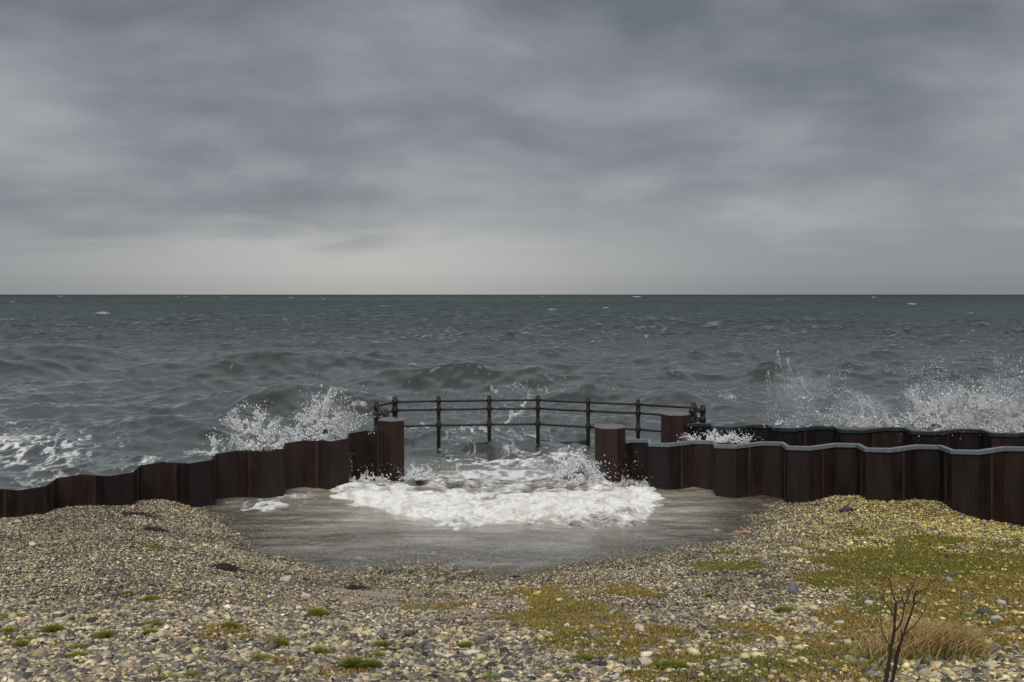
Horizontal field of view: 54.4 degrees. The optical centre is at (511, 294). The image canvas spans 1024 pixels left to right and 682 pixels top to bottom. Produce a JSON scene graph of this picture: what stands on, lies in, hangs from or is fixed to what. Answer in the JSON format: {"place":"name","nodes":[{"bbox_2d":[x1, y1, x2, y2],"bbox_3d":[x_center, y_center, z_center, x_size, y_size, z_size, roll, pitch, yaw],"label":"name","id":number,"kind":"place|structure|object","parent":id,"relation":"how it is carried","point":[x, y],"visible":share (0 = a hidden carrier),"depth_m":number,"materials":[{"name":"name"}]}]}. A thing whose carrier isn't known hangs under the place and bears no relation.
{"place":"outdoors","nodes":[
{"label":"outdoors","id":0,"kind":"place"},
{"bbox_2d":[0,294,1023,569],"bbox_3d":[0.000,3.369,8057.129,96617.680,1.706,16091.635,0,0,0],"label":"sea","id":1,"kind":"structure","parent":0,"point":[104,384],"depth_m":42.09,"materials":[{"name":"liquid"}]},
{"bbox_2d":[191,400,301,456],"bbox_3d":[-4.826,2.594,18.387,2.293,1.306,2.778,0,0,0],"label":"sea spray","id":2,"kind":"object","parent":1,"relation":"on","point":[264,442],"visible":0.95,"depth_m":18.16,"materials":[{"name":"white liquid"}]},
{"bbox_2d":[278,374,375,441],"bbox_3d":[-3.176,2.349,18.709,2.050,1.722,2.896,0,0,-44],"label":"sea spray","id":3,"kind":"object","parent":1,"relation":"on","point":[323,429],"visible":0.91,"depth_m":18.53,"materials":[{"name":"white liquid"}]},
{"bbox_2d":[349,453,440,482],"bbox_3d":[-2.078,3.221,18.237,2.257,0.679,1.793,0,0,38],"label":"sea spray","id":4,"kind":"object","parent":1,"relation":"on","point":[417,475],"visible":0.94,"depth_m":18.16,"materials":[{"name":"white liquid"}]},
{"bbox_2d":[330,462,664,530],"bbox_3d":[0.293,3.384,17.179,6.619,0.310,6.044,0,0,-28],"label":"surge foam","id":5,"kind":"object","parent":1,"relation":"on","point":[592,503],"visible":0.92,"depth_m":16.37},
{"bbox_2d":[455,389,575,431],"bbox_3d":[0.165,3.012,25.545,3.730,1.386,2.906,0,0,0],"label":"sea spray","id":6,"kind":"object","parent":1,"relation":"on","point":[512,414],"visible":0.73,"depth_m":25.45,"materials":[{"name":"white liquid"}]},
{"bbox_2d":[540,439,585,443],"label":"drowned sill","id":7,"kind":"structure","parent":1,"relation":"in","point":[579,441],"depth_m":23.66,"materials":[{"name":"grey concrete"}]},
{"bbox_2d":[541,445,655,488],"bbox_3d":[1.948,3.213,18.131,2.678,0.978,2.139,0,0,-26],"label":"sea spray","id":8,"kind":"object","parent":1,"relation":"on","point":[578,464],"visible":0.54,"depth_m":18.07,"materials":[{"name":"white liquid"}]},
{"bbox_2d":[676,427,752,443],"bbox_3d":[3.869,2.644,18.546,1.560,0.485,2.639,0,0,38],"label":"sea spray","id":9,"kind":"object","parent":1,"relation":"on","point":[722,440],"visible":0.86,"depth_m":18.50,"materials":[{"name":"white liquid"}]},
{"bbox_2d":[761,350,905,427],"bbox_3d":[6.082,1.895,18.806,2.700,1.798,3.360,0,0,19],"label":"sea spray","id":10,"kind":"object","parent":1,"relation":"on","point":[862,422],"visible":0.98,"depth_m":18.84,"materials":[{"name":"white liquid"}]},
{"bbox_2d":[893,352,1023,441],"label":"sea spray","id":11,"kind":"object","parent":1,"relation":"on","point":[944,420],"visible":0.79,"depth_m":18.28,"materials":[{"name":"white liquid"}]},
{"bbox_2d":[0,495,1023,681],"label":"ground","id":12,"kind":"structure","parent":0,"point":[391,595],"depth_m":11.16,"materials":[{"name":"grey gravel"}]},
{"bbox_2d":[0,626,19,634],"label":"grass tuft","id":13,"kind":"object","parent":12,"relation":"on","point":[7,629],"visible":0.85,"depth_m":7.40,"materials":[{"name":"green plant"}]},
{"bbox_2d":[0,612,27,617],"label":"grass tuft","id":14,"kind":"object","parent":12,"relation":"on","point":[19,614],"visible":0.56,"depth_m":8.05,"materials":[{"name":"green plant"}]},
{"bbox_2d":[10,639,32,646],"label":"grass tuft","id":15,"kind":"object","parent":12,"relation":"on","point":[22,643],"visible":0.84,"depth_m":7.04,"materials":[{"name":"green plant"}]},
{"bbox_2d":[39,623,68,632],"bbox_3d":[-3.415,2.493,7.430,0.248,0.081,0.199,0,0,0],"label":"grass tuft","id":16,"kind":"object","parent":12,"relation":"on","point":[55,627],"visible":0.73,"depth_m":7.40,"materials":[{"name":"green plant"}]},
{"bbox_2d":[66,642,86,648],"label":"grass tuft","id":17,"kind":"object","parent":12,"relation":"on","point":[80,645],"visible":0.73,"depth_m":6.93,"materials":[{"name":"green plant"}]},
{"bbox_2d":[67,650,89,657],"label":"grass tuft","id":18,"kind":"object","parent":12,"relation":"on","point":[77,653],"visible":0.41,"depth_m":6.66,"materials":[{"name":"green plant"}]},
{"bbox_2d":[90,627,121,638],"bbox_3d":[-2.956,2.487,7.274,0.241,0.079,0.199,0,0,0],"label":"grass tuft","id":19,"kind":"object","parent":12,"relation":"on","point":[101,634],"visible":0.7,"depth_m":7.25,"materials":[{"name":"green plant"}]},
{"bbox_2d":[119,590,137,596],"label":"grass tuft","id":20,"kind":"object","parent":12,"relation":"on","point":[129,592],"visible":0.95,"depth_m":9.28,"materials":[{"name":"green plant"}]},
{"bbox_2d":[116,511,156,517],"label":"seaweed","id":21,"kind":"object","parent":12,"relation":"on","point":[142,513],"visible":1,"depth_m":14.85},
{"bbox_2d":[136,594,161,600],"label":"grass tuft","id":22,"kind":"object","parent":12,"relation":"on","point":[154,597],"visible":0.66,"depth_m":9.06,"materials":[{"name":"green plant"}]},
{"bbox_2d":[141,628,158,634],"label":"grass tuft","id":23,"kind":"object","parent":12,"relation":"on","point":[146,631],"visible":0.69,"depth_m":7.36,"materials":[{"name":"green plant"}]},
{"bbox_2d":[138,619,164,626],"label":"grass tuft","id":24,"kind":"object","parent":12,"relation":"on","point":[156,622],"visible":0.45,"depth_m":7.69,"materials":[{"name":"green plant"}]},
{"bbox_2d":[143,526,168,531],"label":"seaweed","id":25,"kind":"object","parent":12,"relation":"on","point":[154,529],"visible":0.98,"depth_m":13.80,"materials":[{"name":"black plant"}]},
{"bbox_2d":[158,672,181,679],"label":"grass tuft","id":26,"kind":"object","parent":12,"relation":"on","point":[164,677],"visible":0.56,"depth_m":5.85,"materials":[{"name":"green plant"}]},
{"bbox_2d":[0,431,382,518],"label":"sheet pile wall","id":27,"kind":"structure","parent":12,"relation":"on","point":[327,465],"depth_m":16.92,"materials":[{"name":"brown metal"}]},
{"bbox_2d":[181,669,201,676],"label":"grass tuft","id":28,"kind":"object","parent":12,"relation":"on","point":[192,672],"visible":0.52,"depth_m":5.98,"materials":[{"name":"green plant"}]},
{"bbox_2d":[208,562,245,571],"bbox_3d":[-3.297,3.147,11.443,0.454,0.129,0.321,0,0,0],"label":"seaweed","id":29,"kind":"object","parent":12,"relation":"on","point":[225,566],"visible":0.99,"depth_m":11.42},
{"bbox_2d":[223,620,240,628],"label":"grass tuft","id":30,"kind":"object","parent":12,"relation":"on","point":[234,625],"visible":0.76,"depth_m":7.74,"materials":[{"name":"green plant"}]},
{"bbox_2d":[244,652,277,659],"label":"grass tuft","id":31,"kind":"object","parent":12,"relation":"on","point":[258,656],"visible":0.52,"depth_m":6.57,"materials":[{"name":"green plant"}]},
{"bbox_2d":[264,635,289,647],"bbox_3d":[-1.661,2.463,7.036,0.221,0.091,0.200,0,0,0],"label":"grass tuft","id":32,"kind":"object","parent":12,"relation":"on","point":[282,641],"visible":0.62,"depth_m":7.03,"materials":[{"name":"green plant"}]},
{"bbox_2d":[279,575,291,581],"bbox_3d":[-2.574,3.238,11.306,0.137,0.060,0.189,1,11,31],"label":"stone","id":33,"kind":"object","parent":12,"relation":"on","point":[286,578],"visible":0.66,"depth_m":11.29,"materials":[{"name":"white stone"}]},
{"bbox_2d":[301,593,310,598],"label":"stone","id":34,"kind":"object","parent":12,"relation":"on","point":[305,595],"visible":0.85,"depth_m":9.80,"materials":[{"name":"white stone"}]},
{"bbox_2d":[304,606,332,616],"bbox_3d":[-1.683,2.772,8.673,0.291,0.104,0.240,0,0,0],"label":"grass tuft","id":35,"kind":"object","parent":12,"relation":"on","point":[314,612],"visible":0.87,"depth_m":8.65,"materials":[{"name":"green plant"}]},
{"bbox_2d":[308,645,331,653],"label":"grass tuft","id":36,"kind":"object","parent":12,"relation":"on","point":[316,650],"visible":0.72,"depth_m":6.87,"materials":[{"name":"green plant"}]},
{"bbox_2d":[313,559,332,563],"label":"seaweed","id":37,"kind":"object","parent":12,"relation":"on","point":[325,561],"visible":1,"depth_m":13.08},
{"bbox_2d":[335,654,368,670],"bbox_3d":[-1.023,2.373,6.411,0.243,0.107,0.226,0,0,0],"label":"grass tuft","id":38,"kind":"object","parent":12,"relation":"on","point":[351,663],"visible":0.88,"depth_m":6.39,"materials":[{"name":"green plant"}]},
{"bbox_2d":[344,584,372,589],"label":"seaweed","id":39,"kind":"object","parent":12,"relation":"on","point":[352,587],"visible":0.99,"depth_m":11.01,"materials":[{"name":"black plant"}]},
{"bbox_2d":[355,556,365,560],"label":"stone","id":40,"kind":"object","parent":12,"relation":"on","point":[357,558],"visible":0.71,"depth_m":13.29,"materials":[{"name":"grey stone"}]},
{"bbox_2d":[362,657,383,669],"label":"grass tuft","id":41,"kind":"object","parent":12,"relation":"on","point":[370,663],"visible":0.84,"depth_m":6.42,"materials":[{"name":"green plant"}]},
{"bbox_2d":[369,651,391,656],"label":"grass tuft","id":42,"kind":"object","parent":12,"relation":"on","point":[377,654],"visible":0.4,"depth_m":6.73,"materials":[{"name":"green plant"}]},
{"bbox_2d":[373,639,393,646],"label":"grass tuft","id":43,"kind":"object","parent":12,"relation":"on","point":[383,643],"visible":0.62,"depth_m":7.15,"materials":[{"name":"green plant"}]},
{"bbox_2d":[378,417,404,480],"bbox_3d":[-2.260,3.577,18.800,0.509,2.446,0.645,0,0,0],"label":"steel post","id":44,"kind":"object","parent":12,"relation":"on","point":[392,428],"visible":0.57,"depth_m":18.55,"materials":[{"name":"red metal"}]},
{"bbox_2d":[373,395,705,447],"bbox_3d":[0.420,3.370,21.723,6.762,2.060,3.917,0,0,-17],"label":"iron railing","id":45,"kind":"object","parent":44,"relation":"attached to","point":[693,410],"visible":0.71,"depth_m":22.77,"materials":[{"name":"black metal"}]},
{"bbox_2d":[437,577,445,582],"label":"stone","id":46,"kind":"object","parent":12,"relation":"on","point":[441,579],"visible":0.91,"depth_m":11.70,"materials":[{"name":"beige stone"}]},
{"bbox_2d":[453,641,477,647],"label":"grass tuft","id":47,"kind":"object","parent":12,"relation":"on","point":[464,644],"visible":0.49,"depth_m":7.15,"materials":[{"name":"green plant"}]},
{"bbox_2d":[479,673,499,678],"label":"grass tuft","id":48,"kind":"object","parent":12,"relation":"on","point":[489,676],"visible":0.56,"depth_m":6.08,"materials":[{"name":"green plant"}]},
{"bbox_2d":[0,528,1023,681],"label":"grass","id":49,"kind":"structure","parent":12,"relation":"on","point":[552,598],"depth_m":8.67,"materials":[{"name":"green plant"}]},
{"bbox_2d":[560,667,573,672],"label":"grass tuft","id":50,"kind":"object","parent":12,"relation":"on","point":[568,670],"visible":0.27,"depth_m":6.25,"materials":[{"name":"green plant"}]},
{"bbox_2d":[568,653,596,661],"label":"grass tuft","id":51,"kind":"object","parent":12,"relation":"on","point":[586,657],"visible":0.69,"depth_m":6.59,"materials":[{"name":"green plant"}]},
{"bbox_2d":[594,424,625,481],"bbox_3d":[1.840,3.642,18.750,0.572,2.316,0.624,0,0,0],"label":"steel post","id":52,"kind":"object","parent":12,"relation":"on","point":[609,441],"visible":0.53,"depth_m":18.46,"materials":[{"name":"red metal"}]},
{"bbox_2d":[635,624,643,630],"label":"stone","id":53,"kind":"object","parent":12,"relation":"on","point":[639,626],"visible":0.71,"depth_m":7.75,"materials":[{"name":"white stone"}]},
{"bbox_2d":[639,657,652,665],"bbox_3d":[0.856,2.378,6.434,0.110,0.058,0.078,0,0,-1],"label":"stone","id":54,"kind":"object","parent":12,"relation":"on","point":[645,660],"visible":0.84,"depth_m":6.42,"materials":[{"name":"white stone"}]},
{"bbox_2d":[656,657,688,669],"bbox_3d":[1.010,2.341,6.306,0.212,0.079,0.230,0,0,43],"label":"grass tuft","id":55,"kind":"object","parent":12,"relation":"on","point":[668,663],"visible":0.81,"depth_m":6.29,"materials":[{"name":"green plant"}]},
{"bbox_2d":[660,412,690,442],"bbox_3d":[3.380,3.632,20.600,0.588,2.336,0.645,0,0,0],"label":"steel post","id":56,"kind":"object","parent":12,"relation":"on","point":[673,424],"visible":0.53,"depth_m":20.32,"materials":[{"name":"red metal"}]},
{"bbox_2d":[691,587,700,591],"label":"stone","id":57,"kind":"object","parent":12,"relation":"on","point":[696,589],"visible":0.62,"depth_m":9.78,"materials":[{"name":"white stone"}]},
{"bbox_2d":[703,593,715,597],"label":"grass tuft","id":58,"kind":"object","parent":12,"relation":"on","point":[709,595],"visible":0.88,"depth_m":9.45,"materials":[{"name":"green plant"}]},
{"bbox_2d":[729,531,739,535],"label":"stone","id":59,"kind":"object","parent":12,"relation":"on","point":[732,534],"visible":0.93,"depth_m":14.59,"materials":[{"name":"grey stone"}]},
{"bbox_2d":[739,530,750,533],"bbox_3d":[3.372,3.489,14.591,0.073,0.094,0.367,0,0,-32],"label":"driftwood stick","id":60,"kind":"object","parent":12,"relation":"on","point":[744,532],"visible":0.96,"depth_m":14.51,"materials":[{"name":"brown wood"}]},
{"bbox_2d":[772,605,795,612],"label":"grass tuft","id":61,"kind":"object","parent":12,"relation":"on","point":[786,609],"visible":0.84,"depth_m":8.53,"materials":[{"name":"green plant"}]},
{"bbox_2d":[788,546,797,549],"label":"stone","id":62,"kind":"object","parent":12,"relation":"on","point":[792,547],"visible":0.73,"depth_m":12.51,"materials":[{"name":"beige stone"}]},
{"bbox_2d":[788,581,799,592],"bbox_3d":[2.722,2.855,9.627,0.111,0.142,0.172,2,16,22],"label":"stone","id":63,"kind":"object","parent":12,"relation":"on","point":[792,586],"visible":0.76,"depth_m":9.58,"materials":[{"name":"grey stone"}]},
{"bbox_2d":[625,439,1023,525],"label":"sheet pile wall","id":64,"kind":"structure","parent":12,"relation":"on","point":[987,484],"depth_m":16.32,"materials":[{"name":"metal"}]},
{"bbox_2d":[820,651,828,676],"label":"thin weed","id":65,"kind":"object","parent":12,"relation":"on","point":[824,666],"visible":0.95,"depth_m":5.89,"materials":[{"name":"plant"}]},
{"bbox_2d":[834,620,844,624],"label":"stone","id":66,"kind":"object","parent":12,"relation":"on","point":[838,622],"visible":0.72,"depth_m":7.94,"materials":[{"name":"white stone"}]},
{"bbox_2d":[840,506,849,510],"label":"stone","id":67,"kind":"object","parent":12,"relation":"on","point":[846,508],"visible":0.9,"depth_m":15.14,"materials":[{"name":"grey stone"}]},
{"bbox_2d":[836,507,857,512],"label":"seaweed","id":68,"kind":"object","parent":12,"relation":"on","point":[850,509],"visible":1,"depth_m":15.10,"materials":[{"name":"plant"}]},
{"bbox_2d":[845,655,856,661],"bbox_3d":[2.185,2.356,6.408,0.082,0.057,0.116,0,12,-3],"label":"stone","id":69,"kind":"object","parent":12,"relation":"on","point":[851,657],"visible":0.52,"depth_m":6.40,"materials":[{"name":"grey stone"}]},
{"bbox_2d":[686,423,1023,449],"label":"sheet pile wall","id":70,"kind":"structure","parent":12,"relation":"on","point":[891,437],"depth_m":18.14,"materials":[{"name":"metal"}]},
{"bbox_2d":[864,600,874,603],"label":"stone","id":71,"kind":"object","parent":12,"relation":"on","point":[868,601],"visible":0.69,"depth_m":8.90,"materials":[{"name":"white stone"}]},
{"bbox_2d":[866,670,876,673],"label":"stone","id":72,"kind":"object","parent":12,"relation":"on","point":[871,671],"visible":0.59,"depth_m":5.88,"materials":[{"name":"grey stone"}]},
{"bbox_2d":[878,571,939,681],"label":"bare shrub","id":73,"kind":"object","parent":12,"relation":"on","point":[895,664],"visible":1,"depth_m":5.36,"materials":[{"name":"brown plant"}]},
{"bbox_2d":[814,615,1006,667],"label":"dry grass","id":74,"kind":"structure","parent":12,"relation":"on","point":[921,640],"depth_m":6.37,"materials":[{"name":"beige plant"}]},
{"bbox_2d":[918,668,930,675],"bbox_3d":[2.423,2.221,5.834,0.098,0.059,0.057,3,-5,-12],"label":"stone","id":75,"kind":"object","parent":12,"relation":"on","point":[922,671],"visible":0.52,"depth_m":5.82,"materials":[{"name":"beige stone"}]},
{"bbox_2d":[930,671,940,675],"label":"stone","id":76,"kind":"object","parent":12,"relation":"on","point":[934,673],"visible":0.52,"depth_m":5.76,"materials":[{"name":"beige stone"}]},
{"bbox_2d":[952,613,965,635],"bbox_3d":[2.911,2.210,6.462,0.038,0.256,0.112,0,0,-16],"label":"dead weed","id":77,"kind":"object","parent":12,"relation":"on","point":[959,622],"visible":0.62,"depth_m":6.47,"materials":[{"name":"brown plant"}]},
{"bbox_2d":[976,608,991,614],"bbox_3d":[3.904,2.628,8.215,0.128,0.067,0.095,0,0,41],"label":"stone","id":78,"kind":"object","parent":12,"relation":"on","point":[981,611],"visible":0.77,"depth_m":8.19,"materials":[{"name":"grey stone"}]},
{"bbox_2d":[983,661,996,665],"bbox_3d":[2.947,2.290,6.135,0.102,0.054,0.066,9,1,16],"label":"stone","id":79,"kind":"object","parent":12,"relation":"on","point":[989,663],"visible":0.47,"depth_m":6.12,"materials":[{"name":"white stone"}]},
{"bbox_2d":[983,645,1001,650],"bbox_3d":[3.151,2.337,6.545,0.133,0.050,0.112,0,0,23],"label":"stone","id":80,"kind":"object","parent":12,"relation":"on","point":[998,648],"visible":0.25,"depth_m":6.51,"materials":[{"name":"grey stone"}]},
{"bbox_2d":[997,599,1005,603],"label":"stone","id":81,"kind":"object","parent":12,"relation":"on","point":[1001,601],"visible":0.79,"depth_m":8.76,"materials":[{"name":"white stone"}]},
{"bbox_2d":[0,0,1023,293],"label":"sky","id":82,"kind":"structure","parent":0,"point":[147,146],"materials":[{"name":"grey"}]}
]}

